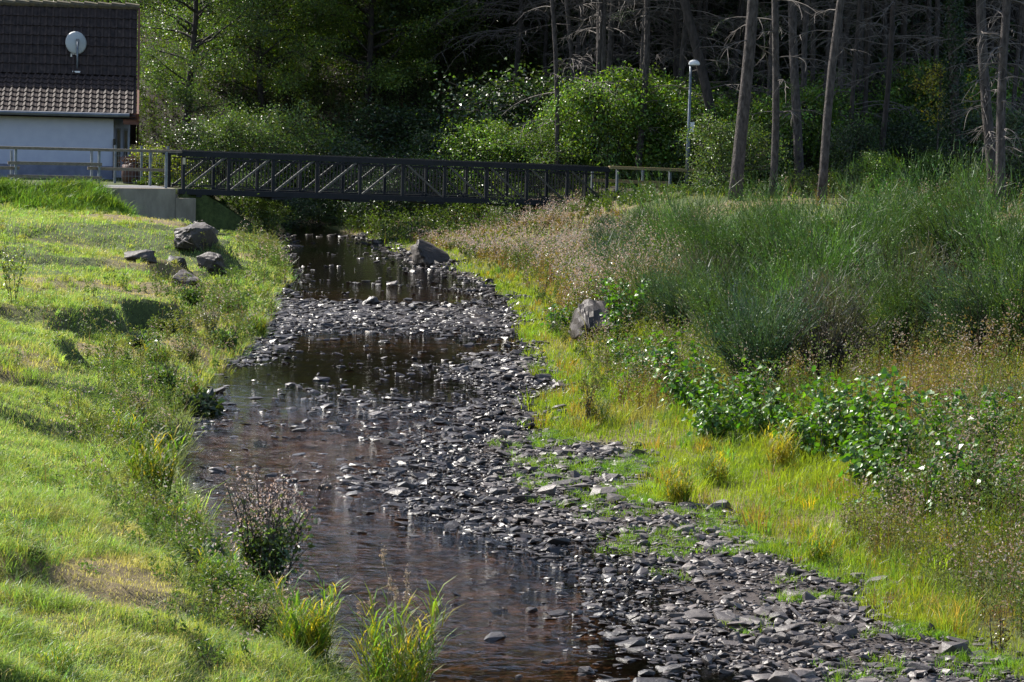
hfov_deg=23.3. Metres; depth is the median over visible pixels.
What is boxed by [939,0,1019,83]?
spruce tree
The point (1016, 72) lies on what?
spruce tree
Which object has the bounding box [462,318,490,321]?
boulder
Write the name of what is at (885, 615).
slate stone
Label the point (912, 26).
spruce tree
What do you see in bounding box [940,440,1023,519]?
alder sapling
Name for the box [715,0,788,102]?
spruce tree
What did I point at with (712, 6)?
spruce tree
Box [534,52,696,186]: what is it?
hazel bush
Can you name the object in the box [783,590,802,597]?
slate stone
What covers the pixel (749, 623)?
slate stone
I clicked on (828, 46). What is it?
spruce tree
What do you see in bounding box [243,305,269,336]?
grass tussock
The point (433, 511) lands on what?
slate stone
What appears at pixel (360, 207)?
dark bush
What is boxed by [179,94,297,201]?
willow bush
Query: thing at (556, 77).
spruce tree
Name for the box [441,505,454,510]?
slate stone
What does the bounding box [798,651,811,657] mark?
slate stone
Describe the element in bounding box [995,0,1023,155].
spruce tree
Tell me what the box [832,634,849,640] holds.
slate stone
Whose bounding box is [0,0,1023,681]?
ground
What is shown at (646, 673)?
slate stone
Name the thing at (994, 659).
slate stone
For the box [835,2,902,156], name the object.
spruce tree
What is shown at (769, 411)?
alder sapling
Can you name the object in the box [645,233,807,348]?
broom bush
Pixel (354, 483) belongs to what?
slate stone
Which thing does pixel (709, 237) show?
broom bush
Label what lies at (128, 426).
grass tussock
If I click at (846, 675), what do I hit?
slate stone
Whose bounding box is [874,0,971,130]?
spruce tree
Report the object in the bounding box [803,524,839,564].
reed clump
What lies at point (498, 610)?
boulder
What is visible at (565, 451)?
slate stone
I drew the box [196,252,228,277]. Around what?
boulder
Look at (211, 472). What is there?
slate stone
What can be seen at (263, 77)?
maple tree
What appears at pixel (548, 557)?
slate stone
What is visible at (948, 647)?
slate stone
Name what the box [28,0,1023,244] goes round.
undergrowth
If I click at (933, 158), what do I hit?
hazel bush
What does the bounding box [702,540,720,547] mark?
slate stone
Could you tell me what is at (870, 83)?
spruce tree
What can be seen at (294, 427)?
slate stone
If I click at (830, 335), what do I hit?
heath bush
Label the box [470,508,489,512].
slate stone
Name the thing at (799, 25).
spruce tree
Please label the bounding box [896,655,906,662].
slate stone
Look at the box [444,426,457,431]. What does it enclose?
slate stone
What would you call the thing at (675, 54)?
dead spruce
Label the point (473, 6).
dark tree
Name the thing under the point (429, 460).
slate stone
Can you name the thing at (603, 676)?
slate stone
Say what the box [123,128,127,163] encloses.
window
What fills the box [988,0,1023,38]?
spruce tree
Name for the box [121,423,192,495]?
reed clump
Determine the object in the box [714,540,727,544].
slate stone
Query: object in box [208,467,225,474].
slate stone
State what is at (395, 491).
slate stone
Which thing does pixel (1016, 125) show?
dark bush
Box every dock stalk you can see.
[576,371,599,423]
[977,597,1022,654]
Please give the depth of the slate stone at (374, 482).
26.03 m
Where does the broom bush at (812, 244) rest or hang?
on the ground at (214, 212)
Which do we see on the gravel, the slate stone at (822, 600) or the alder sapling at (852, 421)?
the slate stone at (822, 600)
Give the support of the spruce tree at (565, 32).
on the ground at (214, 212)
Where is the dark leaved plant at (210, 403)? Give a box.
[174,383,229,423]
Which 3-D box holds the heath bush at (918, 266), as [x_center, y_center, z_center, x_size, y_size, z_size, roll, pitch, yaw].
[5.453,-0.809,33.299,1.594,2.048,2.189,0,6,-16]
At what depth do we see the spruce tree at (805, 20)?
76.98 m
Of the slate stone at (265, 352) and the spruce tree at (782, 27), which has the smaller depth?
the slate stone at (265, 352)
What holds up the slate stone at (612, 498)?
on the ground at (214, 212)
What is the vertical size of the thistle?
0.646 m
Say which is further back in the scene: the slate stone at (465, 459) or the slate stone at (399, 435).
the slate stone at (399, 435)
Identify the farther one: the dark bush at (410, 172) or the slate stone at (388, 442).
the dark bush at (410, 172)
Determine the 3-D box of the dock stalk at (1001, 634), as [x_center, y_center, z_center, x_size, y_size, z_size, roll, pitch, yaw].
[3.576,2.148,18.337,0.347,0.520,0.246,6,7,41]
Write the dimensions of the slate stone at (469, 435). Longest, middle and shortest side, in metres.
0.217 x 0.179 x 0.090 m
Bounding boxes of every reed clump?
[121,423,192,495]
[269,570,348,670]
[338,543,461,681]
[583,387,611,423]
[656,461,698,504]
[697,445,733,485]
[759,418,805,472]
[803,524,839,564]
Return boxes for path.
[103,185,163,187]
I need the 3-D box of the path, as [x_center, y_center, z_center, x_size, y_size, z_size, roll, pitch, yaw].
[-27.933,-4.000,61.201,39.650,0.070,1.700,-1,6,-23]
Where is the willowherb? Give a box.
[391,185,694,328]
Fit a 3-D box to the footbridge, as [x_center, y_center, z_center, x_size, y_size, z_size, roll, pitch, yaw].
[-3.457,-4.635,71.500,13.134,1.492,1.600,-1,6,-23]
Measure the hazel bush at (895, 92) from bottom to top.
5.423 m
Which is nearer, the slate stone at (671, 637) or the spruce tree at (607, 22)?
the slate stone at (671, 637)
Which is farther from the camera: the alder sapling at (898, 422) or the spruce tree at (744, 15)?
the spruce tree at (744, 15)
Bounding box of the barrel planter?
[116,154,148,183]
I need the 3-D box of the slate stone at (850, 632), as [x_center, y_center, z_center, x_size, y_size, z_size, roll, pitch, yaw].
[2.545,2.229,19.014,0.214,0.125,0.141,2,5,1]
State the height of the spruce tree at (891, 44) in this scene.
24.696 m
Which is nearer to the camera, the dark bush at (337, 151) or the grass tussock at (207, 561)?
the grass tussock at (207, 561)
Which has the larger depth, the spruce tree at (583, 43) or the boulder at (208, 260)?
the spruce tree at (583, 43)
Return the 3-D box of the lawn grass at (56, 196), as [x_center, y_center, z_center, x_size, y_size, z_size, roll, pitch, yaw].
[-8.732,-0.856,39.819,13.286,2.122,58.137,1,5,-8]
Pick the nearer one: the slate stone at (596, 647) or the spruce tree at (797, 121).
the slate stone at (596, 647)
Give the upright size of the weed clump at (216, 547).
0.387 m
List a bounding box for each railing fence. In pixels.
[0,146,181,187]
[10,149,151,185]
[590,170,667,192]
[608,166,696,192]
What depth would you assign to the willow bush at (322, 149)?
83.35 m
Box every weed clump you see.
[18,540,47,561]
[105,383,152,416]
[127,330,160,351]
[140,359,183,391]
[157,315,192,334]
[171,336,205,363]
[176,536,236,571]
[177,283,205,305]
[198,531,227,545]
[209,325,241,349]
[213,291,240,311]
[228,590,280,633]
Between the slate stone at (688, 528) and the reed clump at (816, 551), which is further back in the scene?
the slate stone at (688, 528)
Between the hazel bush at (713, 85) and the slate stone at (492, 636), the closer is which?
the slate stone at (492, 636)
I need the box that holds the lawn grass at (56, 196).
[0,174,392,681]
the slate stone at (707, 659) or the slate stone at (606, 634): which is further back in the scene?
the slate stone at (606, 634)
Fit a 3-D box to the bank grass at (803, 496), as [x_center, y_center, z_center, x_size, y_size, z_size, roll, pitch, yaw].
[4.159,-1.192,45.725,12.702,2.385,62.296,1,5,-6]
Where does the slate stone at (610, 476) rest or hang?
on the ground at (214, 212)
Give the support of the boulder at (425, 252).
on the ground at (214, 212)
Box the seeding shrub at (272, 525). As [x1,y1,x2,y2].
[217,456,335,596]
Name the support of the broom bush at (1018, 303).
on the ground at (214, 212)
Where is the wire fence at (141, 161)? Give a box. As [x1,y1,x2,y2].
[113,145,168,183]
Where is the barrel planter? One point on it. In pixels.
(125, 174)
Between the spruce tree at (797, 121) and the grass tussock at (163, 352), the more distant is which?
the spruce tree at (797, 121)
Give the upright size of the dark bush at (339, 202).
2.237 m
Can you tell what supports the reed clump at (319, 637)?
on the ground at (214, 212)
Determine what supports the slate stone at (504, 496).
on the ground at (214, 212)
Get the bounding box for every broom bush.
[566,228,654,281]
[577,234,721,326]
[581,213,642,253]
[591,209,620,230]
[601,158,752,256]
[611,217,642,237]
[622,250,728,336]
[627,183,758,264]
[628,208,647,219]
[645,178,794,295]
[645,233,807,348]
[665,265,857,390]
[693,176,862,291]
[702,167,814,251]
[711,220,877,340]
[744,176,916,307]
[755,152,934,275]
[796,175,904,251]
[802,180,980,303]
[804,237,958,359]
[835,135,1012,272]
[854,142,1023,287]
[886,236,1023,358]
[911,201,1023,363]
[912,143,1023,294]
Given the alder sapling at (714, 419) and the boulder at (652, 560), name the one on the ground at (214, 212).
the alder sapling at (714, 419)
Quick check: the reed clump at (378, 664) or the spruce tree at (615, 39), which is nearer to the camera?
the reed clump at (378, 664)
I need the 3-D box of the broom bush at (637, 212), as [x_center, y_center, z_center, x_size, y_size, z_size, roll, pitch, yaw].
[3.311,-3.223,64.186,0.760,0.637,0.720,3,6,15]
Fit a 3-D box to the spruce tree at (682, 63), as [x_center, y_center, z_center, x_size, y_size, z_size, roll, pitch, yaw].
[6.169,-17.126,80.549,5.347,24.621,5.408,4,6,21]
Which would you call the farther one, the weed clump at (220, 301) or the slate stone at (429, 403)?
the weed clump at (220, 301)
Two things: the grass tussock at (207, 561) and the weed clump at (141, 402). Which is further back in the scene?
the weed clump at (141, 402)
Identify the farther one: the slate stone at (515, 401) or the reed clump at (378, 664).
the slate stone at (515, 401)
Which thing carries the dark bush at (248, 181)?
on the ground at (214, 212)
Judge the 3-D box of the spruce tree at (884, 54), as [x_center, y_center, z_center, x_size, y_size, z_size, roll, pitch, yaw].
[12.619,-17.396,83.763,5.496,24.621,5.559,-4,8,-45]
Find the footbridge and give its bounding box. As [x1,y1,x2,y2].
[162,149,609,206]
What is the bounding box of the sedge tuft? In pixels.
[545,315,561,335]
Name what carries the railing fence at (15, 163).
on the ground at (214, 212)
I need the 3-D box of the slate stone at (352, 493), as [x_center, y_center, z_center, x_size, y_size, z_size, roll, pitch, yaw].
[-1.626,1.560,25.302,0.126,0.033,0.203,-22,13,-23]
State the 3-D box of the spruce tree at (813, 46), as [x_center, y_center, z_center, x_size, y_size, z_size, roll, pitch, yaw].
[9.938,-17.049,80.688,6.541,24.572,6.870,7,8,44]
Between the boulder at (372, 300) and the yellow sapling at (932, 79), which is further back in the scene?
the yellow sapling at (932, 79)
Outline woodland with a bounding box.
[286,0,1021,139]
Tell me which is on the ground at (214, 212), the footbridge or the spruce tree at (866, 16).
the spruce tree at (866, 16)
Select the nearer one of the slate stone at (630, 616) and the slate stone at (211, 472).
the slate stone at (630, 616)
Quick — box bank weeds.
[394,170,1023,636]
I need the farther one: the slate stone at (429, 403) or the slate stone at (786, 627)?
the slate stone at (429, 403)
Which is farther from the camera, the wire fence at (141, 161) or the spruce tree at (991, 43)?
the spruce tree at (991, 43)
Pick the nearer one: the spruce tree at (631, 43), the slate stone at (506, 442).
the slate stone at (506, 442)
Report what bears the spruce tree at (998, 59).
on the ground at (214, 212)
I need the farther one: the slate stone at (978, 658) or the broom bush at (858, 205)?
the broom bush at (858, 205)
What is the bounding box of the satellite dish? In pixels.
[65,31,86,72]
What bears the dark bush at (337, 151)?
on the ground at (214, 212)
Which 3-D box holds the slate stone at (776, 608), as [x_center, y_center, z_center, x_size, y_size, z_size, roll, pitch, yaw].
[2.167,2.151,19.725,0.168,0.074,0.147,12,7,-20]
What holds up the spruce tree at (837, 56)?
on the ground at (214, 212)
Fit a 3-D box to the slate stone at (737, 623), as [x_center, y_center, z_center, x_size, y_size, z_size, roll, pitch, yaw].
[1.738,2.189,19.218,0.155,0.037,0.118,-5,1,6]
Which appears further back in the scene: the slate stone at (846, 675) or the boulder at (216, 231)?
the boulder at (216, 231)
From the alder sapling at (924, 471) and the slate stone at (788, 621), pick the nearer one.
the slate stone at (788, 621)
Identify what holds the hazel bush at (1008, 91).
on the ground at (214, 212)
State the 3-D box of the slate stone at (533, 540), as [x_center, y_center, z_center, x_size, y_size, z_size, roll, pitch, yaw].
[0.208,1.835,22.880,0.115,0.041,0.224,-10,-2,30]
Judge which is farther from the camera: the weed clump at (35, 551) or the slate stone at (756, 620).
the slate stone at (756, 620)
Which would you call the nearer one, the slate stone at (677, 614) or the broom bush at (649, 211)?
the slate stone at (677, 614)
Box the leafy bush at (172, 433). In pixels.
[145,414,203,457]
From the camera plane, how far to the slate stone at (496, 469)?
26.73 m
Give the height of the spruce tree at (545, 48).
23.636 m
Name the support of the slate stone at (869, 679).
on the gravel
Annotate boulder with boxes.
[124,249,156,263]
[166,255,187,268]
[171,269,198,286]
[174,222,218,251]
[193,221,218,234]
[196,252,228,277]
[252,439,266,447]
[308,589,327,595]
[320,421,346,431]
[322,304,334,307]
[362,296,379,304]
[410,239,449,264]
[432,307,447,316]
[454,332,476,343]
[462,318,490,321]
[489,604,507,614]
[520,588,539,603]
[568,299,611,340]
[645,557,656,565]
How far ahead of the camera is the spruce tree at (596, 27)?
78.76 m
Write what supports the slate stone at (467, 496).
on the gravel
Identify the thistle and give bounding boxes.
[199,300,221,334]
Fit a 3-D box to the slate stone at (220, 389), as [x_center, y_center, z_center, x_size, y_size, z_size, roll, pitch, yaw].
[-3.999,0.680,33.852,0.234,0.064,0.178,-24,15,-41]
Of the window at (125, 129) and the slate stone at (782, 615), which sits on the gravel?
the slate stone at (782, 615)
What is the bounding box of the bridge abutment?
[107,187,195,223]
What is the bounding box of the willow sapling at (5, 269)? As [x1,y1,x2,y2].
[0,224,31,303]
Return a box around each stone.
[206,469,220,473]
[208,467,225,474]
[213,387,226,393]
[258,350,270,353]
[279,406,298,412]
[289,425,304,429]
[290,427,307,431]
[343,475,365,480]
[346,491,357,495]
[347,482,362,486]
[361,511,374,514]
[364,411,384,417]
[365,480,388,485]
[368,437,384,440]
[380,438,404,447]
[383,488,402,497]
[388,431,404,439]
[388,502,411,506]
[390,397,411,401]
[391,456,415,460]
[396,481,414,489]
[407,511,424,515]
[409,472,428,477]
[414,423,432,428]
[420,459,436,462]
[423,400,437,406]
[425,507,441,514]
[432,417,448,421]
[435,514,451,520]
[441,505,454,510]
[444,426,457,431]
[445,520,459,528]
[457,456,472,462]
[457,490,471,494]
[459,493,476,498]
[463,432,478,439]
[469,515,485,521]
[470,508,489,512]
[475,422,485,427]
[484,632,505,642]
[486,410,502,415]
[487,466,505,475]
[489,487,507,493]
[495,424,516,427]
[495,429,513,437]
[495,449,513,456]
[496,495,511,501]
[501,415,512,420]
[501,440,511,445]
[511,399,523,404]
[512,495,538,500]
[516,517,531,520]
[521,417,537,424]
[524,466,539,472]
[528,538,541,542]
[532,555,559,562]
[535,484,556,495]
[536,504,551,508]
[540,518,556,522]
[544,473,564,480]
[547,537,570,544]
[547,609,567,616]
[552,479,573,484]
[554,449,575,453]
[555,456,572,459]
[563,487,582,492]
[563,498,581,502]
[563,567,578,572]
[569,483,590,487]
[578,666,595,675]
[579,576,591,580]
[580,603,601,607]
[587,518,606,524]
[587,645,600,649]
[588,624,598,627]
[590,486,617,497]
[596,678,629,681]
[597,622,616,625]
[597,674,612,678]
[599,446,617,454]
[601,637,618,642]
[602,635,628,642]
[603,632,620,636]
[605,473,621,479]
[606,441,622,448]
[607,493,625,503]
[614,628,626,634]
[614,637,644,647]
[615,657,637,661]
[623,640,645,647]
[625,613,639,619]
[627,646,646,652]
[631,449,645,455]
[631,530,646,532]
[632,460,646,464]
[632,557,656,566]
[632,677,675,681]
[637,669,654,676]
[654,618,669,624]
[658,664,681,672]
[660,624,671,628]
[662,513,670,519]
[663,665,681,677]
[665,634,693,640]
[667,612,684,617]
[669,519,679,527]
[672,524,693,533]
[674,556,686,563]
[675,619,690,623]
[678,502,697,511]
[681,609,713,620]
[694,578,707,583]
[697,559,712,566]
[701,569,723,574]
[701,654,712,666]
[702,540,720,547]
[705,557,721,561]
[706,499,731,511]
[711,653,720,659]
[713,610,739,621]
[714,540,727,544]
[718,669,733,675]
[721,640,740,644]
[725,610,738,619]
[727,621,746,626]
[728,631,742,645]
[731,554,746,563]
[733,663,748,668]
[739,615,763,625]
[739,667,759,676]
[742,620,753,625]
[746,539,758,545]
[751,673,771,681]
[755,635,768,646]
[768,612,788,622]
[768,670,800,681]
[771,632,789,642]
[772,604,791,614]
[774,623,807,631]
[780,603,789,609]
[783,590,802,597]
[785,619,803,626]
[788,604,801,617]
[791,634,812,647]
[791,648,813,654]
[791,667,816,676]
[792,657,805,664]
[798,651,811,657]
[799,621,814,625]
[802,573,818,576]
[802,591,816,600]
[802,675,820,681]
[811,607,829,613]
[814,598,830,603]
[819,643,841,649]
[823,653,838,656]
[826,615,844,626]
[828,669,849,678]
[831,624,858,637]
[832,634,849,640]
[838,619,851,623]
[846,597,865,602]
[849,573,864,579]
[857,677,876,681]
[864,575,887,586]
[870,650,881,655]
[878,613,895,620]
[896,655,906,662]
[907,662,933,670]
[910,679,927,681]
[915,670,927,675]
[929,644,939,649]
[938,642,971,657]
[946,636,970,645]
[965,649,987,657]
[969,656,990,661]
[989,657,1000,662]
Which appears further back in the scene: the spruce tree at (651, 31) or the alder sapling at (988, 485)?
the spruce tree at (651, 31)
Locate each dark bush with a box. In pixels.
[148,110,254,177]
[220,165,268,210]
[268,198,329,228]
[277,124,402,221]
[309,167,383,224]
[316,93,466,175]
[331,175,429,229]
[345,146,461,218]
[372,121,498,192]
[409,57,605,185]
[705,124,818,186]
[816,113,893,189]
[860,105,950,174]
[897,94,1022,179]
[948,99,1023,200]
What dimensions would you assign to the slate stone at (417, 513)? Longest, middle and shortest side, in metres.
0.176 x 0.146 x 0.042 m
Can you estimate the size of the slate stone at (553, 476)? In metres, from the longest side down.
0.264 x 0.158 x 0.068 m
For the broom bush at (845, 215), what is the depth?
41.05 m
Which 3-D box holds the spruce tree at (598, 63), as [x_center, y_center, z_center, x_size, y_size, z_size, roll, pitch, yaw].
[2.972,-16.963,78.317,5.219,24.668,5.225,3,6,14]
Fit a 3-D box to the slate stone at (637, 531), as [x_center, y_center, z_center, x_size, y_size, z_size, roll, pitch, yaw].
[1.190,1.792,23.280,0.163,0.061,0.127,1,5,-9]
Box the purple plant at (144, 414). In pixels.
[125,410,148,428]
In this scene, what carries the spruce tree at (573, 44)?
on the ground at (214, 212)
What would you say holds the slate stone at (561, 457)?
on the ground at (214, 212)
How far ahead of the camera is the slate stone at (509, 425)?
30.54 m
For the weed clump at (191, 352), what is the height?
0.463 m
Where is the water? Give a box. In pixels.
[177,222,723,681]
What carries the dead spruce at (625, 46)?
on the ground at (214, 212)
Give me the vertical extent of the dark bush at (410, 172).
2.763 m
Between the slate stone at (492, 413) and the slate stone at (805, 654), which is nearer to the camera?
the slate stone at (805, 654)
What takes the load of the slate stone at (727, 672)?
on the gravel
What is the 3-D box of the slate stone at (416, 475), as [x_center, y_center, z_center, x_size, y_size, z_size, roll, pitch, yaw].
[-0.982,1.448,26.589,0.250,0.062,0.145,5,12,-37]
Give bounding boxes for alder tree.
[110,0,293,141]
[140,0,288,86]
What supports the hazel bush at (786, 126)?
on the ground at (214, 212)
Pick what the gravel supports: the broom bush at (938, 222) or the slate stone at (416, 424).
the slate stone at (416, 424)
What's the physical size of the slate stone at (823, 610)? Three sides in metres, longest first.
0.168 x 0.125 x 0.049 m
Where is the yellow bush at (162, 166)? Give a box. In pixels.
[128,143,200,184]
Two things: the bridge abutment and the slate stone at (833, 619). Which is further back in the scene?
the bridge abutment
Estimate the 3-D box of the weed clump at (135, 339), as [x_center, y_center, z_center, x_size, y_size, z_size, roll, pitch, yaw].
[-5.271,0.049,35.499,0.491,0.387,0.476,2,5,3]
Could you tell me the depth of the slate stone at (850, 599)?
20.14 m
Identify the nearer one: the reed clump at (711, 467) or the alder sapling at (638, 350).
the reed clump at (711, 467)
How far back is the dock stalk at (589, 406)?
30.49 m
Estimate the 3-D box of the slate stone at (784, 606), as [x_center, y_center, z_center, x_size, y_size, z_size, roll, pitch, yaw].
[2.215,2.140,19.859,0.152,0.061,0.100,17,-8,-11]
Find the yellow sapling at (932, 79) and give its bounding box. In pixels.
[897,60,979,175]
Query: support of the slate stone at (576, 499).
on the gravel
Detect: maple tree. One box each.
[148,0,364,111]
[222,0,457,81]
[253,0,501,111]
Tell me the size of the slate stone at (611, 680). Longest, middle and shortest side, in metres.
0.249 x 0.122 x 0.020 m
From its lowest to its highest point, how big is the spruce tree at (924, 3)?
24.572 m
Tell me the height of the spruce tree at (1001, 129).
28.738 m
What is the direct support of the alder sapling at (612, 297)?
on the ground at (214, 212)
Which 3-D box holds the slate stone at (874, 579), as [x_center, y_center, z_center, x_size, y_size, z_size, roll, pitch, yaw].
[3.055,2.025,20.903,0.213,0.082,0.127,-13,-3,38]
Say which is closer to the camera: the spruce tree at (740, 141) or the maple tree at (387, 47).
the spruce tree at (740, 141)
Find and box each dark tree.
[289,0,483,90]
[366,0,497,48]
[415,0,554,33]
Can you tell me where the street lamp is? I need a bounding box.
[685,60,699,185]
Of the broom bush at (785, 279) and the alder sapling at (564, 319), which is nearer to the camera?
the broom bush at (785, 279)
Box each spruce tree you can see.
[486,0,568,101]
[488,0,619,188]
[506,0,637,112]
[524,3,587,75]
[536,0,618,142]
[540,2,618,75]
[541,1,544,23]
[542,0,646,161]
[547,0,637,165]
[562,0,651,158]
[567,0,638,108]
[570,0,639,65]
[571,0,636,165]
[576,0,639,65]
[587,0,636,82]
[588,0,702,184]
[607,2,677,121]
[608,0,780,179]
[608,1,660,75]
[616,2,681,69]
[630,1,693,76]
[630,3,638,67]
[643,0,725,78]
[649,0,758,148]
[673,0,743,179]
[680,0,738,90]
[689,0,717,86]
[691,0,798,97]
[693,0,786,121]
[701,1,736,46]
[711,0,829,197]
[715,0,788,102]
[716,0,811,200]
[725,2,810,130]
[729,0,787,92]
[732,1,828,75]
[733,0,883,165]
[749,0,855,193]
[760,0,883,133]
[762,0,908,170]
[766,0,856,77]
[780,0,824,77]
[780,0,871,201]
[782,0,847,168]
[786,0,922,167]
[797,0,917,156]
[797,0,968,167]
[798,3,836,86]
[798,5,881,77]
[800,18,855,72]
[809,0,977,167]
[815,0,849,64]
[815,0,909,153]
[820,0,958,123]
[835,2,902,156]
[850,0,999,151]
[851,0,911,104]
[852,6,887,98]
[853,0,908,54]
[857,0,915,139]
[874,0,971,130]
[878,0,932,101]
[892,0,976,141]
[894,0,1009,76]
[899,0,939,97]
[903,0,976,195]
[912,0,992,73]
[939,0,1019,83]
[947,0,1023,201]
[957,0,1017,84]
[958,1,1023,116]
[966,0,1023,211]
[969,0,1019,63]
[971,0,1023,111]
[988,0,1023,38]
[989,1,1023,162]
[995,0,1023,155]
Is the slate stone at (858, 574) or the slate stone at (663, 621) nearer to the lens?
the slate stone at (663, 621)
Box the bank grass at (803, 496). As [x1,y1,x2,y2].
[347,182,1023,681]
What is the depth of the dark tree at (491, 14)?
98.14 m
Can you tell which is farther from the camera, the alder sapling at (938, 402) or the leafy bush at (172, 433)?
the leafy bush at (172, 433)
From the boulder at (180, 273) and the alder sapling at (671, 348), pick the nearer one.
the alder sapling at (671, 348)
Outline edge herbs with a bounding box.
[0,217,351,681]
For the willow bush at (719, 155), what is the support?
on the ground at (214, 212)
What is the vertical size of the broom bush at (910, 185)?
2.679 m
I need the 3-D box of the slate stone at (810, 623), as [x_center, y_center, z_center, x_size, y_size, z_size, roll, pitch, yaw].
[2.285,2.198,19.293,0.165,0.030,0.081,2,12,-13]
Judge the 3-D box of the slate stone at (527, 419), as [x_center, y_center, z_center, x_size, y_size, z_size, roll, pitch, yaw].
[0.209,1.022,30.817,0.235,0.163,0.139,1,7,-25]
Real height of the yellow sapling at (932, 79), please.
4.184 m
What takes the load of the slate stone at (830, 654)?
on the gravel
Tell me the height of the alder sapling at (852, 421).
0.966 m
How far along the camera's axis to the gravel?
24.91 m
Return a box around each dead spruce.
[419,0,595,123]
[514,0,736,74]
[555,0,759,87]
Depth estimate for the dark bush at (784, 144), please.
75.41 m
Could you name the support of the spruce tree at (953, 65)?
on the ground at (214, 212)
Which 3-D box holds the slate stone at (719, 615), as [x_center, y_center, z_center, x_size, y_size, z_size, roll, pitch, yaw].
[1.685,2.171,19.507,0.294,0.053,0.218,21,26,38]
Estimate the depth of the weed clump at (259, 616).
17.08 m
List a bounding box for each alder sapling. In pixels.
[540,302,581,330]
[586,270,650,343]
[606,333,643,368]
[619,341,683,383]
[643,326,712,398]
[653,347,729,413]
[671,383,745,441]
[699,358,786,426]
[732,375,829,437]
[769,380,830,458]
[804,365,857,463]
[814,384,891,455]
[827,408,942,485]
[839,435,939,513]
[847,365,910,466]
[871,395,960,475]
[894,380,997,485]
[900,450,1006,524]
[922,419,1023,509]
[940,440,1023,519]
[941,380,1023,465]
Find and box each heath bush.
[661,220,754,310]
[760,243,908,379]
[792,244,896,352]
[856,212,992,341]
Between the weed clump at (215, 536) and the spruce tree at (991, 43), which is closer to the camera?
the weed clump at (215, 536)
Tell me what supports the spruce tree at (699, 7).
on the ground at (214, 212)
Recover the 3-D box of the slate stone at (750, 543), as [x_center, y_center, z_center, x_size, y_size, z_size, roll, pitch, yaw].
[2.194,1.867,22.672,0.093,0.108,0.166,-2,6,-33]
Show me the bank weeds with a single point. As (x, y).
(884, 522)
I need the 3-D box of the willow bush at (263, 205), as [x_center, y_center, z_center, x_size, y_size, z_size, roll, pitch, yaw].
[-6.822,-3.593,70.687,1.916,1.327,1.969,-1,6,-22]
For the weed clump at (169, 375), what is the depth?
31.74 m
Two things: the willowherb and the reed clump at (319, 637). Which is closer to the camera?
the reed clump at (319, 637)
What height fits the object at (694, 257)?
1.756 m
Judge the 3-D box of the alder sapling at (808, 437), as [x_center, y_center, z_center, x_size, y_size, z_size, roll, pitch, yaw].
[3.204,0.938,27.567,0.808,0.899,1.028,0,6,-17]
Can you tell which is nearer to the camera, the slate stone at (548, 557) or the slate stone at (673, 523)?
the slate stone at (548, 557)
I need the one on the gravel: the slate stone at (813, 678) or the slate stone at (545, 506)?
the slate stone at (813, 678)
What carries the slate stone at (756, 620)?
on the ground at (214, 212)
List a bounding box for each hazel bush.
[428,111,549,193]
[513,89,614,189]
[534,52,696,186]
[588,60,700,180]
[605,68,766,184]
[664,72,760,165]
[713,74,877,182]
[737,62,914,167]
[841,148,904,197]
[857,46,1010,168]
[900,50,1023,166]
[901,171,939,195]
[908,148,976,194]
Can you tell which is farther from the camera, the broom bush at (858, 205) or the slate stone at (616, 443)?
the broom bush at (858, 205)
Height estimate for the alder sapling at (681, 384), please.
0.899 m
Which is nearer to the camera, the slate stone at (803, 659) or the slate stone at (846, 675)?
the slate stone at (846, 675)
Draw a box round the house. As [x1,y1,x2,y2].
[0,0,139,178]
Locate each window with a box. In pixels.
[116,128,120,167]
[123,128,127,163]
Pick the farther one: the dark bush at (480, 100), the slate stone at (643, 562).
the dark bush at (480, 100)
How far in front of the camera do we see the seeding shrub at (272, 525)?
20.16 m
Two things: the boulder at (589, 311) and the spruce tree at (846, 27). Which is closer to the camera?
the boulder at (589, 311)
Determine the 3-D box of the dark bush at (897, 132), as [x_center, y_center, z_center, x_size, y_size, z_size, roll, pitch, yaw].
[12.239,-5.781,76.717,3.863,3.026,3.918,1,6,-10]
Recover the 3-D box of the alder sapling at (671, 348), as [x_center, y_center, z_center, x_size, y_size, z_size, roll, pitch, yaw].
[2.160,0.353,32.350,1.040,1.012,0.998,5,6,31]
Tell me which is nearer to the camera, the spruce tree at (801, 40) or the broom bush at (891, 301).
the broom bush at (891, 301)
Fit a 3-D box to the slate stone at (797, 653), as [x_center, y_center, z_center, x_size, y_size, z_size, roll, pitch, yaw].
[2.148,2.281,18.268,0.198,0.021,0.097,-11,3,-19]
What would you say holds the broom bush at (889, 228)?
on the ground at (214, 212)
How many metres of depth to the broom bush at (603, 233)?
55.48 m
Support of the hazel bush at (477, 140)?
on the ground at (214, 212)
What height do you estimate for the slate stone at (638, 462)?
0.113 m
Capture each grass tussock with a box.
[2,515,28,540]
[34,634,79,675]
[109,404,146,442]
[140,333,173,364]
[163,486,208,532]
[176,366,202,393]
[195,542,240,592]
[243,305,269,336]
[252,281,272,298]
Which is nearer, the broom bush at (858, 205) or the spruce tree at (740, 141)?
the broom bush at (858, 205)
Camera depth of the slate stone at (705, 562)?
21.68 m
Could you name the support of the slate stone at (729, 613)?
on the gravel
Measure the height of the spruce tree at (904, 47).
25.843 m
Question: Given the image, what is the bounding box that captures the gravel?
[178,230,1023,681]
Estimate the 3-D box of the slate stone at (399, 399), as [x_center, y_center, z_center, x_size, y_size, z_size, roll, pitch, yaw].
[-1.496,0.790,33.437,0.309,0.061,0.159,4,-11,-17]
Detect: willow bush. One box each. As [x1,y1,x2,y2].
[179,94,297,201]
[183,88,343,222]
[243,196,307,235]
[280,123,366,202]
[466,114,599,196]
[657,106,784,186]
[672,103,802,194]

